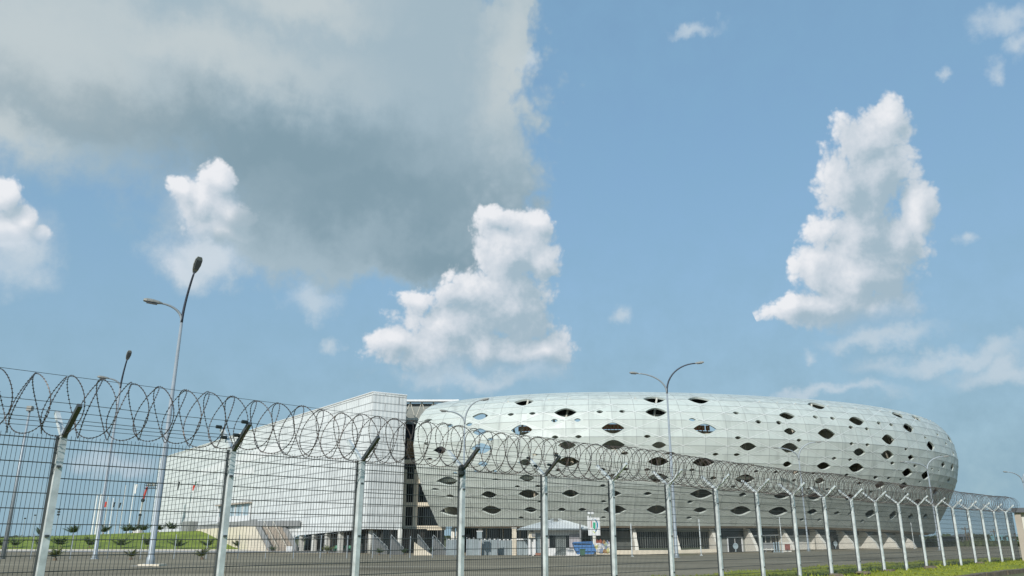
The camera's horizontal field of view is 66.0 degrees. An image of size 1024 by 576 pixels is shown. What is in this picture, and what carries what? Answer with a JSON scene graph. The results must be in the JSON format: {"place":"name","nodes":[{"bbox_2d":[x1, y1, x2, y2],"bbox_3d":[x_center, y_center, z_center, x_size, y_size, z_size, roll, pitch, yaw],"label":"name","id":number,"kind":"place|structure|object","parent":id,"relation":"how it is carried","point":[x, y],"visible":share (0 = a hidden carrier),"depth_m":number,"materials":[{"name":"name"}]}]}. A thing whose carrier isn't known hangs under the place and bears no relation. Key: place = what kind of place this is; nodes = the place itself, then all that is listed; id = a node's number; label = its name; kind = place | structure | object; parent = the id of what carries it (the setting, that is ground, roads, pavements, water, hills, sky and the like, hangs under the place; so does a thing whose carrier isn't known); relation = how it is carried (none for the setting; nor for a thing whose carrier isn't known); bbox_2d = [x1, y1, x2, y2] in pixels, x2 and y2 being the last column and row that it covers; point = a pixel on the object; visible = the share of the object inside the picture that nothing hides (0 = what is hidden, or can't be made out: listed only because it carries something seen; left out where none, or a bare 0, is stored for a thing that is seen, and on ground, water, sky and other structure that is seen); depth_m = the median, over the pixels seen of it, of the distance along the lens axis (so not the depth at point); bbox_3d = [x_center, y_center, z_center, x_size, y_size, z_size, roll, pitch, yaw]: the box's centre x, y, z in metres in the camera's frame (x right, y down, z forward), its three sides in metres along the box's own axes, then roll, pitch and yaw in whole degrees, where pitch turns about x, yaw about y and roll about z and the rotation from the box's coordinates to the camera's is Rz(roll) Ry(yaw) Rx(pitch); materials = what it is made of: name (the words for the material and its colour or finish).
{"place":"outdoors","nodes":[
{"label":"outdoors","id":0,"kind":"place"},
{"bbox_2d":[0,531,237,548],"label":"lawn bank","id":1,"kind":"structure","parent":0,"point":[102,542],"depth_m":175.40,"materials":[{"name":"green plant"}]},
{"bbox_2d":[10,537,22,546],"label":"young palm","id":2,"kind":"object","parent":1,"relation":"on","point":[17,543],"visible":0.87,"depth_m":166.74,"materials":[{"name":"green plant"}]},
{"bbox_2d":[52,537,66,546],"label":"young palm","id":3,"kind":"object","parent":1,"relation":"on","point":[60,542],"visible":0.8,"depth_m":166.96,"materials":[{"name":"green plant"}]},
{"bbox_2d":[65,525,79,533],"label":"young palm","id":4,"kind":"object","parent":1,"relation":"on","point":[75,529],"visible":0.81,"depth_m":197.32,"materials":[{"name":"green plant"}]},
{"bbox_2d":[83,536,94,546],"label":"young palm","id":5,"kind":"object","parent":1,"relation":"on","point":[90,541],"visible":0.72,"depth_m":165.68,"materials":[{"name":"green plant"}]},
{"bbox_2d":[91,495,97,534],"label":"flagpole","id":6,"kind":"object","parent":1,"relation":"on","point":[94,515],"visible":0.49,"depth_m":206.43,"materials":[{"name":"white metal"}]},
{"bbox_2d":[94,494,101,534],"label":"flagpole","id":7,"kind":"object","parent":1,"relation":"on","point":[97,519],"visible":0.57,"depth_m":206.45,"materials":[{"name":"white metal"}]},
{"bbox_2d":[103,497,108,532],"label":"flagpole","id":8,"kind":"object","parent":1,"relation":"on","point":[106,511],"visible":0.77,"depth_m":207.00,"materials":[{"name":"white metal"}]},
{"bbox_2d":[101,525,113,533],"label":"young palm","id":9,"kind":"object","parent":1,"relation":"on","point":[105,529],"visible":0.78,"depth_m":197.53,"materials":[{"name":"green plant"}]},
{"bbox_2d":[108,498,115,533],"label":"flagpole","id":10,"kind":"object","parent":1,"relation":"on","point":[111,512],"visible":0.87,"depth_m":206.79,"materials":[{"name":"white metal"}]},
{"bbox_2d":[112,538,132,545],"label":"young palm","id":11,"kind":"object","parent":1,"relation":"on","point":[120,543],"visible":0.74,"depth_m":165.01,"materials":[{"name":"green plant"}]},
{"bbox_2d":[119,486,125,532],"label":"flagpole","id":12,"kind":"object","parent":1,"relation":"on","point":[122,509],"visible":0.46,"depth_m":207.03,"materials":[{"name":"white metal"}]},
{"bbox_2d":[120,523,130,530],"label":"young palm","id":13,"kind":"object","parent":1,"relation":"on","point":[125,529],"visible":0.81,"depth_m":197.80,"materials":[{"name":"green plant"}]},
{"bbox_2d":[128,484,137,532],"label":"flagpole","id":14,"kind":"object","parent":1,"relation":"on","point":[136,485],"visible":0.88,"depth_m":208.02,"materials":[{"name":"white metal"}]},
{"bbox_2d":[128,524,138,532],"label":"young palm","id":15,"kind":"object","parent":1,"relation":"on","point":[132,528],"visible":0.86,"depth_m":197.59,"materials":[{"name":"green plant"}]},
{"bbox_2d":[137,524,149,532],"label":"young palm","id":16,"kind":"object","parent":1,"relation":"on","point":[144,527],"visible":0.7,"depth_m":197.62,"materials":[{"name":"green plant"}]},
{"bbox_2d":[132,483,157,532],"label":"boom lift","id":17,"kind":"object","parent":1,"relation":"on","point":[143,498],"visible":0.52,"depth_m":214.65,"materials":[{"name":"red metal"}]},
{"bbox_2d":[163,521,177,531],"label":"young palm","id":18,"kind":"object","parent":1,"relation":"on","point":[170,527],"visible":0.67,"depth_m":197.74,"materials":[{"name":"green plant"}]},
{"bbox_2d":[168,538,187,548],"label":"young palm","id":19,"kind":"object","parent":1,"relation":"on","point":[178,543],"visible":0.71,"depth_m":163.48,"materials":[{"name":"green plant"}]},
{"bbox_2d":[190,481,196,519],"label":"flagpole","id":20,"kind":"object","parent":1,"relation":"on","point":[192,497],"visible":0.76,"depth_m":218.01,"materials":[{"name":"white metal"}]},
{"bbox_2d":[198,540,215,548],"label":"young palm","id":21,"kind":"object","parent":1,"relation":"on","point":[205,543],"visible":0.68,"depth_m":164.40,"materials":[{"name":"green plant"}]},
{"bbox_2d":[0,550,349,552],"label":"paving","id":22,"kind":"structure","parent":0,"point":[188,551],"depth_m":148.98,"materials":[{"name":"grey concrete"}]},
{"bbox_2d":[0,546,1021,575],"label":"parking asphalt","id":23,"kind":"structure","parent":0,"point":[696,562],"depth_m":44.37,"materials":[{"name":"grey asphalt"}]},
{"bbox_2d":[0,406,33,558],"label":"floodlight pole","id":24,"kind":"object","parent":23,"relation":"on","point":[8,526],"visible":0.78,"depth_m":67.33,"materials":[{"name":"metal"}]},
{"bbox_2d":[48,547,64,560],"bbox_3d":[-32.946,19.249,56.954,1.402,1.032,1.677,0,-17,0],"label":"potted plant","id":25,"kind":"object","parent":23,"relation":"on","point":[58,551],"visible":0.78,"depth_m":56.90,"materials":[{"name":"green plant"}]},
{"bbox_2d":[91,350,131,558],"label":"street lamp","id":26,"kind":"object","parent":23,"relation":"on","point":[128,354],"visible":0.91,"depth_m":67.99,"materials":[{"name":"metal"}]},
{"bbox_2d":[0,549,248,550],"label":"lawn kerb","id":27,"kind":"structure","parent":23,"relation":"on","point":[124,549],"depth_m":159.13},
{"bbox_2d":[124,549,138,559],"bbox_3d":[-30.229,21.129,62.371,1.046,0.868,1.298,-10,-20,30],"label":"potted plant","id":28,"kind":"object","parent":23,"relation":"on","point":[133,552],"visible":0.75,"depth_m":62.41,"materials":[{"name":"green plant"}]},
{"bbox_2d":[135,256,202,565],"bbox_3d":[-18.192,6.062,40.757,2.835,15.954,1.508,0,-17,0],"label":"street lamp","id":29,"kind":"object","parent":23,"relation":"on","point":[197,263],"visible":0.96,"depth_m":40.73,"materials":[{"name":"metal"}]},
{"bbox_2d":[195,548,211,559],"bbox_3d":[-24.681,21.152,62.546,1.217,0.970,1.521,0,-17,0],"label":"potted plant","id":30,"kind":"object","parent":23,"relation":"on","point":[203,551],"visible":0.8,"depth_m":62.40,"materials":[{"name":"green plant"}]},
{"bbox_2d":[0,534,454,558],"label":"fence","id":31,"kind":"object","parent":23,"relation":"on","point":[321,538],"visible":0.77,"depth_m":69.56,"materials":[{"name":"metal"}]},
{"bbox_2d":[181,520,299,550],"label":"outdoor staircase","id":32,"kind":"structure","parent":23,"relation":"on","point":[269,531],"depth_m":160.74,"materials":[{"name":"beige concrete"}]},
{"bbox_2d":[150,391,436,553],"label":"building","id":33,"kind":"structure","parent":23,"relation":"on","point":[384,405],"depth_m":155.09,"materials":[{"name":"white paint"}]},
{"bbox_2d":[215,502,251,521],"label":"window","id":34,"kind":"structure","parent":33,"relation":"in","point":[235,505],"depth_m":186.05,"materials":[{"name":"white glass"}]},
{"bbox_2d":[322,545,333,553],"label":"potted plant","id":35,"kind":"object","parent":23,"relation":"on","point":[325,549],"visible":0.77,"depth_m":132.69,"materials":[{"name":"green plant"}]},
{"bbox_2d":[372,533,388,554],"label":"ramp wall","id":36,"kind":"structure","parent":23,"relation":"on","point":[380,543],"depth_m":126.12,"materials":[{"name":"concrete"}]},
{"bbox_2d":[391,535,404,554],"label":"ramp wall","id":37,"kind":"structure","parent":23,"relation":"on","point":[393,540],"depth_m":124.02,"materials":[{"name":"concrete"}]},
{"bbox_2d":[414,534,431,554],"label":"ramp wall","id":38,"kind":"structure","parent":23,"relation":"on","point":[418,548],"depth_m":115.48,"materials":[{"name":"concrete"}]},
{"bbox_2d":[402,399,458,546],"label":"open frame building","id":39,"kind":"structure","parent":23,"relation":"on","point":[415,408],"depth_m":147.70,"materials":[{"name":"beige concrete"}]},
{"bbox_2d":[433,539,445,554],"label":"ramp wall","id":40,"kind":"structure","parent":23,"relation":"on","point":[435,551],"depth_m":121.17,"materials":[{"name":"concrete"}]},
{"bbox_2d":[446,539,456,554],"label":"metal hoarding","id":41,"kind":"object","parent":23,"relation":"on","point":[449,544],"visible":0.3,"depth_m":113.01,"materials":[{"name":"white paint"}]},
{"bbox_2d":[440,398,488,556],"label":"street lamp","id":42,"kind":"object","parent":23,"relation":"on","point":[461,416],"visible":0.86,"depth_m":87.46,"materials":[{"name":"metal"}]},
{"bbox_2d":[466,537,480,555],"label":"metal hoarding","id":43,"kind":"object","parent":23,"relation":"on","point":[472,546],"visible":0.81,"depth_m":111.11,"materials":[{"name":"white paint"}]},
{"bbox_2d":[477,531,482,554],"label":"signpost","id":44,"kind":"object","parent":23,"relation":"on","point":[479,534],"visible":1,"depth_m":109.95,"materials":[{"name":"metal"}]},
{"bbox_2d":[482,539,496,554],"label":"metal hoarding","id":45,"kind":"object","parent":23,"relation":"on","point":[493,543],"visible":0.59,"depth_m":112.10,"materials":[{"name":"white paint"}]},
{"bbox_2d":[498,539,513,554],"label":"metal hoarding","id":46,"kind":"object","parent":23,"relation":"on","point":[505,545],"visible":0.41,"depth_m":114.00,"materials":[{"name":"white paint"}]},
{"bbox_2d":[512,529,515,554],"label":"block pillar","id":47,"kind":"structure","parent":23,"relation":"on","point":[513,540],"depth_m":110.16,"materials":[{"name":"beige concrete"}]},
{"bbox_2d":[517,518,587,555],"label":"gatehouse","id":48,"kind":"object","parent":23,"relation":"on","point":[568,525],"visible":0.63,"depth_m":106.76,"materials":[{"name":"white paint"}]},
{"bbox_2d":[516,539,527,554],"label":"gate","id":49,"kind":"structure","parent":48,"relation":"attached to","point":[521,545],"depth_m":108.30,"materials":[{"name":"metal"}]},
{"bbox_2d":[536,533,539,552],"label":"louvre window","id":50,"kind":"structure","parent":48,"relation":"in","point":[537,534],"depth_m":106.76,"materials":[{"name":"metal"}]},
{"bbox_2d":[549,535,555,547],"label":"window","id":51,"kind":"structure","parent":48,"relation":"in","point":[550,536],"depth_m":106.82,"materials":[{"name":"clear glass"}]},
{"bbox_2d":[572,541,595,553],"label":"skip","id":52,"kind":"object","parent":23,"relation":"on","point":[582,544],"visible":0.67,"depth_m":102.62,"materials":[{"name":"blue metal"}]},
{"bbox_2d":[587,516,599,555],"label":"sign board","id":53,"kind":"object","parent":23,"relation":"on","point":[593,523],"visible":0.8,"depth_m":103.72,"materials":[{"name":"white paint"}]},
{"bbox_2d":[630,524,633,556],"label":"marker post","id":54,"kind":"object","parent":23,"relation":"on","point":[631,539],"visible":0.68,"depth_m":90.39,"materials":[{"name":"white metal"}]},
{"bbox_2d":[629,361,703,557],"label":"street lamp","id":55,"kind":"object","parent":23,"relation":"on","point":[676,555],"visible":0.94,"depth_m":80.55,"materials":[{"name":"metal"}]},
{"bbox_2d":[413,392,957,553],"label":"stadium","id":56,"kind":"object","parent":23,"relation":"on","point":[868,442],"visible":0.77,"depth_m":132.21,"materials":[{"name":"metal"}]},
{"bbox_2d":[727,537,743,551],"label":"door","id":57,"kind":"structure","parent":56,"relation":"in","point":[731,540],"depth_m":133.21,"materials":[{"name":"white glass"}]},
{"bbox_2d":[830,535,838,548],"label":"door","id":58,"kind":"structure","parent":56,"relation":"in","point":[830,535],"depth_m":140.89,"materials":[{"name":"grey glass"}]},
{"bbox_2d":[773,441,821,550],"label":"street lamp","id":59,"kind":"object","parent":23,"relation":"on","point":[798,455],"visible":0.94,"depth_m":125.18,"materials":[{"name":"metal"}]},
{"bbox_2d":[648,557,1023,575],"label":"grass verge","id":60,"kind":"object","parent":23,"relation":"on","point":[1016,566],"depth_m":31.56,"materials":[{"name":"green plant"}]},
{"bbox_2d":[0,367,1020,575],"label":"security fence","id":61,"kind":"object","parent":60,"relation":"on","point":[52,493],"visible":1,"depth_m":16.75,"materials":[{"name":"metal"}]},
{"bbox_2d":[1011,508,1023,559],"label":"guard house","id":62,"kind":"structure","parent":60,"relation":"on","point":[1019,516],"depth_m":45.97,"materials":[{"name":"beige concrete"}]},
{"bbox_2d":[900,455,947,549],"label":"street lamp","id":63,"kind":"object","parent":23,"relation":"on","point":[929,487],"visible":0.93,"depth_m":131.59,"materials":[{"name":"metal"}]},
{"bbox_2d":[1003,471,1023,486],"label":"street lamp","id":64,"kind":"object","parent":23,"relation":"on","point":[1017,475],"visible":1,"depth_m":163.54,"materials":[{"name":"metal"}]},
{"bbox_2d":[0,0,1023,535],"label":"sky","id":65,"kind":"structure","parent":0,"point":[417,199],"materials":[{"name":"blue"}]},
{"bbox_2d":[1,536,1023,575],"bbox_3d":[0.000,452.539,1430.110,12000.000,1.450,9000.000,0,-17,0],"label":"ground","id":66,"kind":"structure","parent":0,"point":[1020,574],"depth_m":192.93,"materials":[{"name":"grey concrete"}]},
{"bbox_2d":[0,534,1018,540],"bbox_3d":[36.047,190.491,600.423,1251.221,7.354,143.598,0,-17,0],"label":"woods","id":67,"kind":"object","parent":66,"relation":"on","point":[447,536],"visible":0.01,"depth_m":550.41,"materials":[{"name":"green plant"}]},
{"bbox_2d":[927,536,960,540],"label":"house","id":68,"kind":"structure","parent":66,"relation":"on","point":[945,539],"depth_m":195.29,"materials":[{"name":"grey glass"}]},
{"bbox_2d":[952,534,976,540],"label":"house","id":69,"kind":"structure","parent":66,"relation":"on","point":[963,536],"depth_m":214.81,"materials":[{"name":"grey glass"}]},
{"bbox_2d":[921,540,1019,546],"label":"scrub","id":70,"kind":"object","parent":66,"relation":"on","point":[1017,543],"visible":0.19,"depth_m":180.24,"materials":[{"name":"green plant"}]},
{"bbox_2d":[973,534,990,540],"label":"tree","id":71,"kind":"object","parent":66,"relation":"on","point":[981,536],"visible":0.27,"depth_m":220.31,"materials":[{"name":"green plant"}]},
{"bbox_2d":[958,568,1023,575],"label":"kerb","id":72,"kind":"structure","parent":66,"relation":"on","point":[1005,572],"depth_m":30.51,"materials":[{"name":"concrete"}]},
{"bbox_2d":[989,535,1017,540],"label":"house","id":73,"kind":"structure","parent":66,"relation":"on","point":[1000,538],"depth_m":224.05,"materials":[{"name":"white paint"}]},
{"bbox_2d":[763,543,773,551],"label":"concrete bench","id":74,"kind":"object","parent":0,"point":[764,546],"visible":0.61,"depth_m":112.79,"materials":[{"name":"grey concrete"}]},
{"bbox_2d":[780,542,791,551],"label":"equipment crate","id":75,"kind":"object","parent":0,"point":[786,544],"visible":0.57,"depth_m":112.70,"materials":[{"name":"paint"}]}
]}

